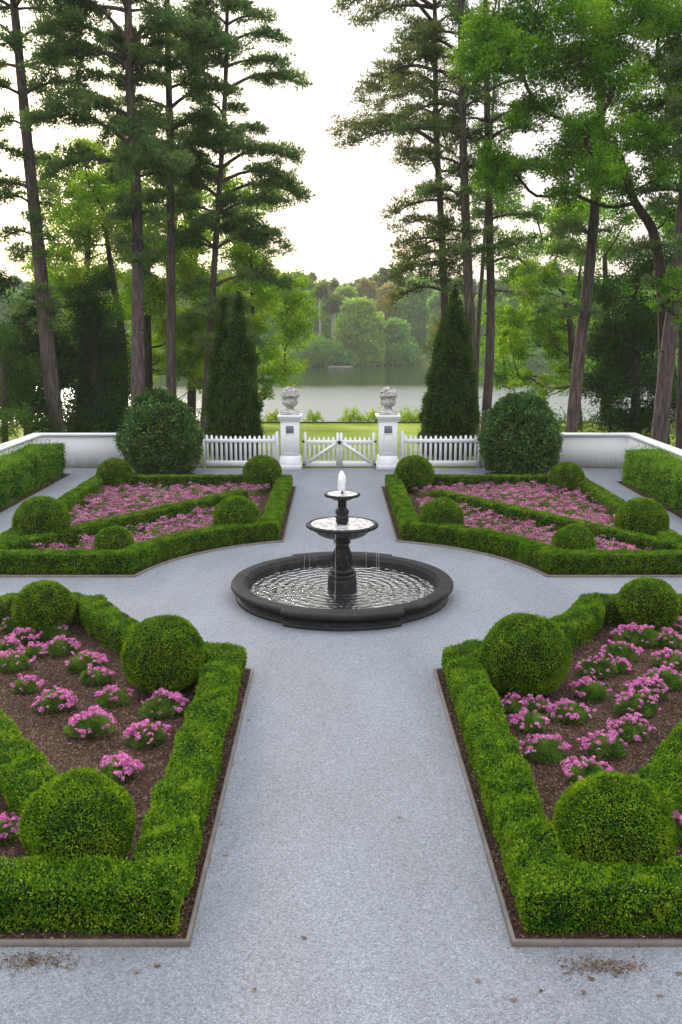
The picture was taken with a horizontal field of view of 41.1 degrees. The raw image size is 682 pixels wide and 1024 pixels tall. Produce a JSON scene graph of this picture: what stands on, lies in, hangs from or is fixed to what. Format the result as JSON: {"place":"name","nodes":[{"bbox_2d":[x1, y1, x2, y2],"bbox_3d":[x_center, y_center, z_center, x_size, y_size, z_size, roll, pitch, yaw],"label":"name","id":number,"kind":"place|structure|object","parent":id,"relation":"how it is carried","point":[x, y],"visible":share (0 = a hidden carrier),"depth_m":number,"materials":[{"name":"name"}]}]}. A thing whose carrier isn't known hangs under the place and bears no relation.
{"place":"outdoors","nodes":[
{"label":"outdoors","id":0,"kind":"place"},
{"bbox_2d":[0,423,674,466],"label":"lawn","id":1,"kind":"structure","parent":0,"point":[347,430],"depth_m":38.23,"materials":[{"name":"green plant"}]},
{"bbox_2d":[0,317,62,442],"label":"leafy shrub","id":2,"kind":"object","parent":1,"relation":"on","point":[7,415],"visible":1,"depth_m":31.39,"materials":[{"name":"green plant"}]},
{"bbox_2d":[0,265,82,435],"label":"broadleaf tree","id":3,"kind":"object","parent":1,"relation":"on","point":[32,341],"visible":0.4,"depth_m":34.55,"materials":[{"name":"green plant"}]},
{"bbox_2d":[0,0,92,432],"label":"pine tree","id":4,"kind":"object","parent":1,"relation":"on","point":[41,286],"visible":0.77,"depth_m":31.33,"materials":[{"name":"green plant"}]},
{"bbox_2d":[59,267,130,432],"bbox_3d":[-9.751,-6.221,35.908,3.697,6.868,4.815,0,12,0],"label":"evergreen tree","id":5,"kind":"object","parent":1,"relation":"on","point":[99,393],"visible":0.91,"depth_m":35.37,"materials":[{"name":"green plant"}]},
{"bbox_2d":[15,0,215,407],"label":"pine tree","id":6,"kind":"object","parent":1,"relation":"on","point":[133,122],"visible":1,"depth_m":28.62,"materials":[{"name":"green plant"}]},
{"bbox_2d":[119,187,227,398],"bbox_3d":[-6.901,-8.520,38.762,4.647,10.121,5.028,0,12,0],"label":"broadleaf tree","id":7,"kind":"object","parent":1,"relation":"on","point":[190,351],"visible":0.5,"depth_m":38.28,"materials":[{"name":"green plant"}]},
{"bbox_2d":[97,0,255,394],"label":"pine tree","id":8,"kind":"object","parent":1,"relation":"on","point":[220,41],"visible":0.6,"depth_m":31.13,"materials":[{"name":"green plant"}]},
{"bbox_2d":[147,0,316,441],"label":"pine tree","id":9,"kind":"object","parent":1,"relation":"on","point":[233,226],"visible":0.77,"depth_m":33.13,"materials":[{"name":"green plant"}]},
{"bbox_2d":[202,291,265,460],"bbox_3d":[-3.624,-4.622,30.800,2.248,5.699,1.912,10,16,41],"label":"columnar cedar","id":10,"kind":"object","parent":1,"relation":"on","point":[234,405],"visible":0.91,"depth_m":30.38,"materials":[{"name":"green plant"}]},
{"bbox_2d":[206,160,282,400],"bbox_3d":[-3.922,-8.771,38.080,3.175,10.875,4.947,0,12,0],"label":"broadleaf tree","id":11,"kind":"object","parent":1,"relation":"on","point":[235,251],"visible":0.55,"depth_m":37.09,"materials":[{"name":"green plant"}]},
{"bbox_2d":[0,401,675,455],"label":"undergrowth","id":12,"kind":"object","parent":1,"relation":"on","point":[565,417],"visible":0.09,"depth_m":37.58,"materials":[{"name":"green plant"}]},
{"bbox_2d":[323,0,485,355],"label":"pine tree","id":13,"kind":"object","parent":1,"relation":"on","point":[428,51],"visible":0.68,"depth_m":31.94,"materials":[{"name":"green plant"}]},
{"bbox_2d":[382,0,505,455],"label":"pine tree","id":14,"kind":"object","parent":1,"relation":"on","point":[465,248],"visible":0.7,"depth_m":30.14,"materials":[{"name":"green plant"}]},
{"bbox_2d":[416,283,482,459],"bbox_3d":[3.662,-4.729,30.698,2.319,5.920,2.169,0,12,0],"label":"columnar cedar","id":15,"kind":"object","parent":1,"relation":"on","point":[451,406],"visible":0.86,"depth_m":30.26,"materials":[{"name":"green plant"}]},
{"bbox_2d":[469,0,522,380],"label":"pine tree","id":16,"kind":"object","parent":1,"relation":"on","point":[478,209],"visible":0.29,"depth_m":35.18,"materials":[{"name":"green plant"}]},
{"bbox_2d":[443,0,569,429],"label":"pine tree","id":17,"kind":"object","parent":1,"relation":"on","point":[490,285],"visible":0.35,"depth_m":31.48,"materials":[{"name":"green plant"}]},
{"bbox_2d":[494,202,587,429],"bbox_3d":[8.643,-8.414,39.501,4.542,9.910,4.343,0,12,0],"label":"broadleaf tree","id":18,"kind":"object","parent":1,"relation":"on","point":[512,336],"visible":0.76,"depth_m":39.15,"materials":[{"name":"green plant"}]},
{"bbox_2d":[532,0,652,432],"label":"pine tree","id":19,"kind":"object","parent":1,"relation":"on","point":[584,310],"visible":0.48,"depth_m":29.98,"materials":[{"name":"green plant"}]},
{"bbox_2d":[576,239,681,437],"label":"evergreen tree","id":20,"kind":"object","parent":1,"relation":"on","point":[643,339],"visible":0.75,"depth_m":33.00,"materials":[{"name":"green plant"}]},
{"bbox_2d":[0,365,677,421],"bbox_3d":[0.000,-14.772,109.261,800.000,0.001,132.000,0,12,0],"label":"lake water","id":21,"kind":"structure","parent":0,"point":[328,393],"depth_m":106.85,"materials":[{"name":"grey liquid"}]},
{"bbox_2d":[0,468,681,1023],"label":"gravel path","id":22,"kind":"structure","parent":0,"point":[344,756],"depth_m":7.90,"materials":[{"name":"grey gravel"}]},
{"bbox_2d":[0,474,69,512],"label":"soil","id":23,"kind":"structure","parent":22,"relation":"on","point":[45,485],"depth_m":25.23,"materials":[{"name":"brown soil"}]},
{"bbox_2d":[0,439,69,507],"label":"tall hedge","id":24,"kind":"object","parent":23,"relation":"on","point":[26,469],"visible":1,"depth_m":25.01,"materials":[{"name":"green plant"}]},
{"bbox_2d":[0,433,201,467],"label":"garden wall","id":25,"kind":"structure","parent":22,"relation":"on","point":[89,450],"depth_m":29.17,"materials":[{"name":"white paint"}]},
{"bbox_2d":[0,623,249,938],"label":"soil","id":26,"kind":"structure","parent":22,"relation":"on","point":[79,708],"depth_m":10.27,"materials":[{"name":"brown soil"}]},
{"bbox_2d":[0,709,57,816],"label":"box hedge","id":27,"kind":"object","parent":26,"relation":"on","point":[27,770],"visible":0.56,"depth_m":8.65,"materials":[{"name":"green plant"}]},
{"bbox_2d":[10,579,75,632],"bbox_3d":[-4.419,1.385,13.521,0.908,0.766,0.918,0,12,0],"label":"box ball","id":28,"kind":"object","parent":26,"relation":"on","point":[39,605],"visible":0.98,"depth_m":13.25,"materials":[{"name":"green plant"}]},
{"bbox_2d":[31,685,78,713],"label":"verbena plant","id":29,"kind":"object","parent":26,"relation":"on","point":[52,699],"visible":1,"depth_m":10.76,"materials":[{"name":"pink plant"}]},
{"bbox_2d":[16,766,136,860],"bbox_3d":[-2.185,2.577,7.577,0.938,0.844,0.983,-8,14,-35],"label":"box ball","id":30,"kind":"object","parent":26,"relation":"on","point":[78,812],"visible":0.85,"depth_m":7.32,"materials":[{"name":"green plant"}]},
{"bbox_2d":[64,649,108,673],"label":"verbena plant","id":31,"kind":"object","parent":26,"relation":"on","point":[79,661],"visible":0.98,"depth_m":12.04,"materials":[{"name":"pink plant"}]},
{"bbox_2d":[63,705,116,738],"bbox_3d":[-2.822,2.330,10.196,0.580,0.284,0.551,-6,13,-28],"label":"verbena plant","id":32,"kind":"object","parent":26,"relation":"on","point":[96,721],"visible":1,"depth_m":10.11,"materials":[{"name":"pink plant"}]},
{"bbox_2d":[96,751,144,783],"bbox_3d":[-2.240,2.557,9.201,0.437,0.249,0.445,8,14,34],"label":"verbena plant","id":33,"kind":"object","parent":26,"relation":"on","point":[121,766],"visible":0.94,"depth_m":9.12,"materials":[{"name":"pink plant"}]},
{"bbox_2d":[0,592,248,935],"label":"box hedge","id":34,"kind":"object","parent":26,"relation":"on","point":[145,888],"visible":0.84,"depth_m":7.23,"materials":[{"name":"green plant"}]},
{"bbox_2d":[123,718,171,748],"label":"verbena plant","id":35,"kind":"object","parent":26,"relation":"on","point":[140,733],"visible":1,"depth_m":9.89,"materials":[{"name":"pink plant"}]},
{"bbox_2d":[120,613,205,693],"bbox_3d":[-2.225,1.730,11.382,1.057,0.909,1.086,0,12,0],"label":"box ball","id":36,"kind":"object","parent":26,"relation":"on","point":[167,652],"visible":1,"depth_m":11.04,"materials":[{"name":"green plant"}]},
{"bbox_2d":[138,688,188,719],"bbox_3d":[-2.094,2.227,10.720,0.595,0.282,0.583,0,12,0],"label":"verbena plant","id":37,"kind":"object","parent":26,"relation":"on","point":[161,702],"visible":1,"depth_m":10.64,"materials":[{"name":"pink plant"}]},
{"bbox_2d":[0,667,253,947],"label":"bed edging","id":38,"kind":"object","parent":22,"relation":"on","point":[64,942],"visible":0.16,"depth_m":6.73,"materials":[{"name":"grey stone"}]},
{"bbox_2d":[1,487,294,574],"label":"soil","id":39,"kind":"structure","parent":22,"relation":"on","point":[264,497],"depth_m":21.77,"materials":[{"name":"brown soil"}]},
{"bbox_2d":[11,495,71,535],"bbox_3d":[-6.213,0.149,18.851,1.209,1.008,1.209,0,12,0],"label":"box ball","id":40,"kind":"object","parent":39,"relation":"on","point":[42,514],"visible":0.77,"depth_m":18.45,"materials":[{"name":"green plant"}]},
{"bbox_2d":[93,525,134,549],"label":"box ball","id":41,"kind":"object","parent":39,"relation":"on","point":[115,537],"visible":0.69,"depth_m":17.42,"materials":[{"name":"green plant"}]},
{"bbox_2d":[96,457,133,488],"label":"box ball","id":42,"kind":"object","parent":39,"relation":"on","point":[114,472],"visible":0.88,"depth_m":24.88,"materials":[{"name":"green plant"}]},
{"bbox_2d":[9,489,248,549],"bbox_3d":[-4.477,0.161,20.501,0.501,0.446,7.058,8,14,34],"label":"box hedge","id":43,"kind":"object","parent":39,"relation":"on","point":[70,536],"visible":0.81,"depth_m":19.92,"materials":[{"name":"green plant"}]},
{"bbox_2d":[0,474,292,574],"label":"box hedge","id":44,"kind":"object","parent":39,"relation":"on","point":[149,552],"visible":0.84,"depth_m":18.24,"materials":[{"name":"green plant"}]},
{"bbox_2d":[32,496,264,549],"bbox_3d":[-3.554,0.368,19.698,2.238,0.398,7.696,8,14,35],"label":"flower bed","id":45,"kind":"object","parent":39,"relation":"on","point":[206,518],"visible":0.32,"depth_m":19.93,"materials":[{"name":"pink plant"}]},
{"bbox_2d":[0,486,296,576],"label":"bed edging","id":46,"kind":"object","parent":39,"relation":"on","point":[186,556],"visible":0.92,"depth_m":17.52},
{"bbox_2d":[68,481,272,524],"bbox_3d":[-4.137,-0.101,21.859,4.994,0.411,7.075,0,12,0],"label":"flower bed","id":47,"kind":"object","parent":39,"relation":"on","point":[114,507],"visible":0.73,"depth_m":23.24,"materials":[{"name":"pink plant"}]},
{"bbox_2d":[212,494,260,525],"bbox_3d":[-2.246,0.079,19.517,1.049,0.902,1.046,0,12,0],"label":"box ball","id":48,"kind":"object","parent":39,"relation":"on","point":[234,509],"visible":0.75,"depth_m":19.18,"materials":[{"name":"green plant"}]},
{"bbox_2d":[242,455,281,489],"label":"box ball","id":49,"kind":"object","parent":39,"relation":"on","point":[261,470],"visible":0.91,"depth_m":24.80,"materials":[{"name":"green plant"}]},
{"bbox_2d":[133,471,194,474],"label":"soil","id":50,"kind":"structure","parent":22,"relation":"on","point":[178,472],"depth_m":28.13,"materials":[{"name":"brown soil"}]},
{"bbox_2d":[112,385,204,474],"bbox_3d":[-5.525,-2.462,27.680,2.793,2.801,2.797,0,12,0],"label":"round bush","id":51,"kind":"object","parent":50,"relation":"on","point":[161,432],"visible":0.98,"depth_m":26.97,"materials":[{"name":"green plant"}]},
{"bbox_2d":[202,431,279,467],"bbox_3d":[-3.209,-1.999,29.132,2.461,1.200,0.122,0,12,0],"label":"picket fence","id":52,"kind":"object","parent":22,"relation":"on","point":[274,440],"visible":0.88,"depth_m":29.09,"materials":[{"name":"white paint"}]},
{"bbox_2d":[277,413,302,469],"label":"gate pillar","id":53,"kind":"structure","parent":22,"relation":"on","point":[290,458],"depth_m":28.71,"materials":[{"name":"white paint"}]},
{"bbox_2d":[302,432,341,466],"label":"garden gate","id":54,"kind":"structure","parent":53,"relation":"attached to","point":[314,442],"depth_m":29.10,"materials":[{"name":"white paint"}]},
{"bbox_2d":[231,471,452,630],"bbox_3d":[0.020,0.369,15.286,3.756,2.150,3.956,0,12,0],"label":"fountain","id":55,"kind":"object","parent":22,"relation":"on","point":[342,586],"visible":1,"depth_m":15.16,"materials":[{"name":"black stone"}]},
{"bbox_2d":[375,413,400,469],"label":"gate pillar","id":56,"kind":"structure","parent":22,"relation":"on","point":[387,457],"depth_m":28.71,"materials":[{"name":"white paint"}]},
{"bbox_2d":[340,432,376,466],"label":"garden gate","id":57,"kind":"structure","parent":56,"relation":"attached to","point":[359,462],"depth_m":29.10,"materials":[{"name":"white paint"}]},
{"bbox_2d":[400,431,480,467],"bbox_3d":[3.180,-1.999,29.132,2.578,1.200,0.122,0,12,0],"label":"picket fence","id":58,"kind":"object","parent":22,"relation":"on","point":[404,441],"visible":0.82,"depth_m":29.10,"materials":[{"name":"white paint"}]},
{"bbox_2d":[484,471,547,474],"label":"soil","id":59,"kind":"structure","parent":22,"relation":"on","point":[499,472],"depth_m":28.13,"materials":[{"name":"brown soil"}]},
{"bbox_2d":[475,390,563,474],"bbox_3d":[5.407,-2.412,27.690,2.704,2.626,2.789,0,12,0],"label":"round bush","id":60,"kind":"object","parent":59,"relation":"on","point":[519,433],"visible":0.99,"depth_m":26.92,"materials":[{"name":"green plant"}]},
{"bbox_2d":[382,487,681,574],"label":"soil","id":61,"kind":"structure","parent":22,"relation":"on","point":[413,497],"depth_m":21.77,"materials":[{"name":"brown soil"}]},
{"bbox_2d":[394,455,434,491],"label":"box ball","id":62,"kind":"object","parent":61,"relation":"on","point":[412,471],"visible":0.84,"depth_m":24.61,"materials":[{"name":"green plant"}]},
{"bbox_2d":[419,497,464,524],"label":"box ball","id":63,"kind":"object","parent":61,"relation":"on","point":[442,510],"visible":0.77,"depth_m":19.21,"materials":[{"name":"green plant"}]},
{"bbox_2d":[411,480,614,527],"bbox_3d":[4.234,-0.078,21.782,4.696,0.393,7.315,0,12,0],"label":"flower bed","id":64,"kind":"object","parent":61,"relation":"on","point":[546,494],"visible":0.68,"depth_m":23.18,"materials":[{"name":"pink plant"}]},
{"bbox_2d":[381,486,681,576],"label":"bed edging","id":65,"kind":"object","parent":61,"relation":"on","point":[494,556],"visible":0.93,"depth_m":17.54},
{"bbox_2d":[385,473,681,574],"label":"box hedge","id":66,"kind":"object","parent":61,"relation":"on","point":[553,560],"visible":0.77,"depth_m":18.25,"materials":[{"name":"green plant"}]},
{"bbox_2d":[412,496,662,550],"bbox_3d":[3.481,0.340,19.712,2.257,0.400,7.844,-8,14,-33],"label":"flower bed","id":67,"kind":"object","parent":61,"relation":"on","point":[517,527],"visible":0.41,"depth_m":19.80,"materials":[{"name":"pink plant"}]},
{"bbox_2d":[429,489,672,550],"bbox_3d":[4.414,0.162,20.496,0.506,0.446,7.089,-8,14,-34],"label":"box hedge","id":68,"kind":"object","parent":61,"relation":"on","point":[638,540],"visible":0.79,"depth_m":20.08,"materials":[{"name":"green plant"}]},
{"bbox_2d":[547,462,585,492],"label":"box ball","id":69,"kind":"object","parent":61,"relation":"on","point":[569,476],"visible":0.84,"depth_m":24.28,"materials":[{"name":"green plant"}]},
{"bbox_2d":[551,523,595,549],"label":"box ball","id":70,"kind":"object","parent":61,"relation":"on","point":[574,536],"visible":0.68,"depth_m":17.30,"materials":[{"name":"green plant"}]},
{"bbox_2d":[614,497,670,535],"bbox_3d":[6.268,0.159,18.951,1.129,0.955,1.137,0,12,0],"label":"box ball","id":71,"kind":"object","parent":61,"relation":"on","point":[647,516],"visible":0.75,"depth_m":18.56,"materials":[{"name":"green plant"}]},
{"bbox_2d":[433,667,681,947],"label":"bed edging","id":72,"kind":"object","parent":22,"relation":"on","point":[636,942],"visible":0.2,"depth_m":6.73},
{"bbox_2d":[437,622,681,938],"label":"soil","id":73,"kind":"structure","parent":22,"relation":"on","point":[664,724],"depth_m":10.27,"materials":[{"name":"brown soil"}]},
{"bbox_2d":[477,611,572,696],"bbox_3d":[2.292,1.715,11.300,1.128,0.983,1.116,-5,13,-24],"label":"box ball","id":74,"kind":"object","parent":73,"relation":"on","point":[523,654],"visible":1,"depth_m":10.95,"materials":[{"name":"green plant"}]},
{"bbox_2d":[509,709,549,734],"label":"verbena plant","id":75,"kind":"object","parent":73,"relation":"on","point":[527,719],"visible":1,"depth_m":10.25,"materials":[{"name":"pink plant"}]},
{"bbox_2d":[519,733,571,763],"bbox_3d":[2.137,2.462,9.642,0.581,0.254,0.487,0,12,0],"label":"verbena plant","id":76,"kind":"object","parent":73,"relation":"on","point":[545,747],"visible":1,"depth_m":9.56,"materials":[{"name":"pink plant"}]},
{"bbox_2d":[441,592,681,935],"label":"box hedge","id":77,"kind":"object","parent":73,"relation":"on","point":[554,888],"visible":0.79,"depth_m":7.39,"materials":[{"name":"green plant"}]},
{"bbox_2d":[546,698,597,724],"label":"verbena plant","id":78,"kind":"object","parent":73,"relation":"on","point":[569,710],"visible":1,"depth_m":10.48,"materials":[{"name":"pink plant"}]},
{"bbox_2d":[560,756,613,782],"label":"verbena plant","id":79,"kind":"object","parent":73,"relation":"on","point":[579,769],"visible":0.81,"depth_m":9.09,"materials":[{"name":"pink plant"}]},
{"bbox_2d":[568,676,612,701],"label":"verbena plant","id":80,"kind":"object","parent":73,"relation":"on","point":[587,687],"visible":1,"depth_m":11.11,"materials":[{"name":"green plant"}]},
{"bbox_2d":[575,652,617,678],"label":"verbena plant","id":81,"kind":"object","parent":73,"relation":"on","point":[597,665],"visible":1,"depth_m":11.81,"materials":[{"name":"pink plant"}]},
{"bbox_2d":[577,729,627,759],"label":"verbena plant","id":82,"kind":"object","parent":73,"relation":"on","point":[603,743],"visible":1,"depth_m":9.64,"materials":[{"name":"pink plant"}]},
{"bbox_2d":[551,770,678,865],"bbox_3d":[2.252,2.564,7.515,1.017,0.853,1.004,0,12,0],"label":"box ball","id":83,"kind":"object","parent":73,"relation":"on","point":[610,817],"visible":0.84,"depth_m":7.22,"materials":[{"name":"green plant"}]},
{"bbox_2d":[606,712,656,742],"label":"verbena plant","id":84,"kind":"object","parent":73,"relation":"on","point":[633,725],"visible":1,"depth_m":10.06,"materials":[{"name":"pink plant"}]},
{"bbox_2d":[612,688,661,716],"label":"verbena plant","id":85,"kind":"object","parent":73,"relation":"on","point":[638,703],"visible":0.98,"depth_m":10.68,"materials":[{"name":"pink plant"}]},
{"bbox_2d":[624,676,669,699],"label":"verbena plant","id":86,"kind":"object","parent":73,"relation":"on","point":[642,684],"visible":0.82,"depth_m":11.10,"materials":[{"name":"pink plant"}]},
{"bbox_2d":[616,577,680,631],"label":"box ball","id":87,"kind":"object","parent":73,"relation":"on","point":[655,602],"visible":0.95,"depth_m":13.35,"materials":[{"name":"green plant"}]},
{"bbox_2d":[632,720,681,816],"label":"box hedge","id":88,"kind":"object","parent":73,"relation":"on","point":[661,773],"visible":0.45,"depth_m":8.57,"materials":[{"name":"green plant"}]},
{"bbox_2d":[480,433,681,467],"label":"garden wall","id":89,"kind":"structure","parent":22,"relation":"on","point":[593,450],"depth_m":29.17,"materials":[{"name":"white paint"}]},
{"bbox_2d":[616,481,681,517],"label":"soil","id":90,"kind":"structure","parent":22,"relation":"on","point":[666,506],"depth_m":24.20,"materials":[{"name":"brown soil"}]},
{"bbox_2d":[619,443,681,512],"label":"tall hedge","id":91,"kind":"object","parent":90,"relation":"on","point":[654,473],"visible":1,"depth_m":24.12,"materials":[{"name":"green plant"}]},
{"bbox_2d":[0,0,681,288],"label":"sky","id":92,"kind":"structure","parent":0,"point":[338,233],"materials":[{"name":"white"}]},
{"bbox_2d":[111,354,676,467],"bbox_3d":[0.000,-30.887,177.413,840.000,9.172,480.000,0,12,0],"label":"ground","id":93,"kind":"structure","parent":0,"point":[425,362],"depth_m":43.48,"materials":[{"name":"green plant"}]},
{"bbox_2d":[17,142,158,420],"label":"broadleaf tree","id":94,"kind":"object","parent":93,"relation":"on","point":[67,194],"visible":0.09,"depth_m":43.93,"materials":[{"name":"green plant"}]},
{"bbox_2d":[34,132,145,402],"bbox_3d":[-10.752,-10.006,39.976,5.405,12.621,5.412,0,12,0],"label":"broadleaf tree","id":95,"kind":"object","parent":93,"relation":"on","point":[78,229],"visible":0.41,"depth_m":38.74,"materials":[{"name":"green plant"}]},
{"bbox_2d":[116,176,324,419],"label":"broadleaf tree","id":96,"kind":"object","parent":93,"relation":"on","point":[295,327],"visible":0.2,"depth_m":45.66,"materials":[{"name":"green plant"}]},
{"bbox_2d":[299,333,336,366],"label":"bush","id":97,"kind":"object","parent":93,"relation":"on","point":[318,351],"visible":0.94,"depth_m":167.75,"materials":[{"name":"green plant"}]},
{"bbox_2d":[0,261,655,338],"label":"woodland","id":98,"kind":"object","parent":93,"relation":"on","point":[334,283],"visible":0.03,"depth_m":204.98,"materials":[{"name":"green plant"}]},
{"bbox_2d":[0,282,681,365],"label":"shore woodland","id":99,"kind":"object","parent":93,"relation":"on","point":[433,302],"visible":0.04,"depth_m":174.65,"materials":[{"name":"green plant"}]},
{"bbox_2d":[331,295,387,365],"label":"tree","id":100,"kind":"object","parent":93,"relation":"on","point":[361,324],"visible":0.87,"depth_m":169.28,"materials":[{"name":"green plant"}]},
{"bbox_2d":[379,317,423,365],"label":"tree","id":101,"kind":"object","parent":93,"relation":"on","point":[400,347],"visible":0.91,"depth_m":172.75,"materials":[{"name":"green plant"}]},
{"bbox_2d":[392,276,435,353],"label":"tree","id":102,"kind":"object","parent":93,"relation":"on","point":[415,312],"visible":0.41,"depth_m":191.73,"materials":[{"name":"green plant"}]},
{"bbox_2d":[444,0,681,444],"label":"broadleaf tree","id":103,"kind":"object","parent":93,"relation":"on","point":[490,42],"visible":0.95,"depth_m":26.43,"materials":[{"name":"green plant"}]},
{"bbox_2d":[479,189,677,413],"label":"broadleaf tree","id":104,"kind":"object","parent":93,"relation":"on","point":[606,245],"visible":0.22,"depth_m":43.39,"materials":[{"name":"green plant"}]},
{"bbox_2d":[611,12,681,443],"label":"pine tree","id":105,"kind":"object","parent":93,"relation":"on","point":[662,403],"visible":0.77,"depth_m":27.53,"materials":[{"name":"green plant"}]},
{"bbox_2d":[644,264,681,448],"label":"broadleaf tree","id":106,"kind":"object","parent":93,"relation":"on","point":[667,284],"visible":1,"depth_m":26.23,"materials":[{"name":"green plant"}]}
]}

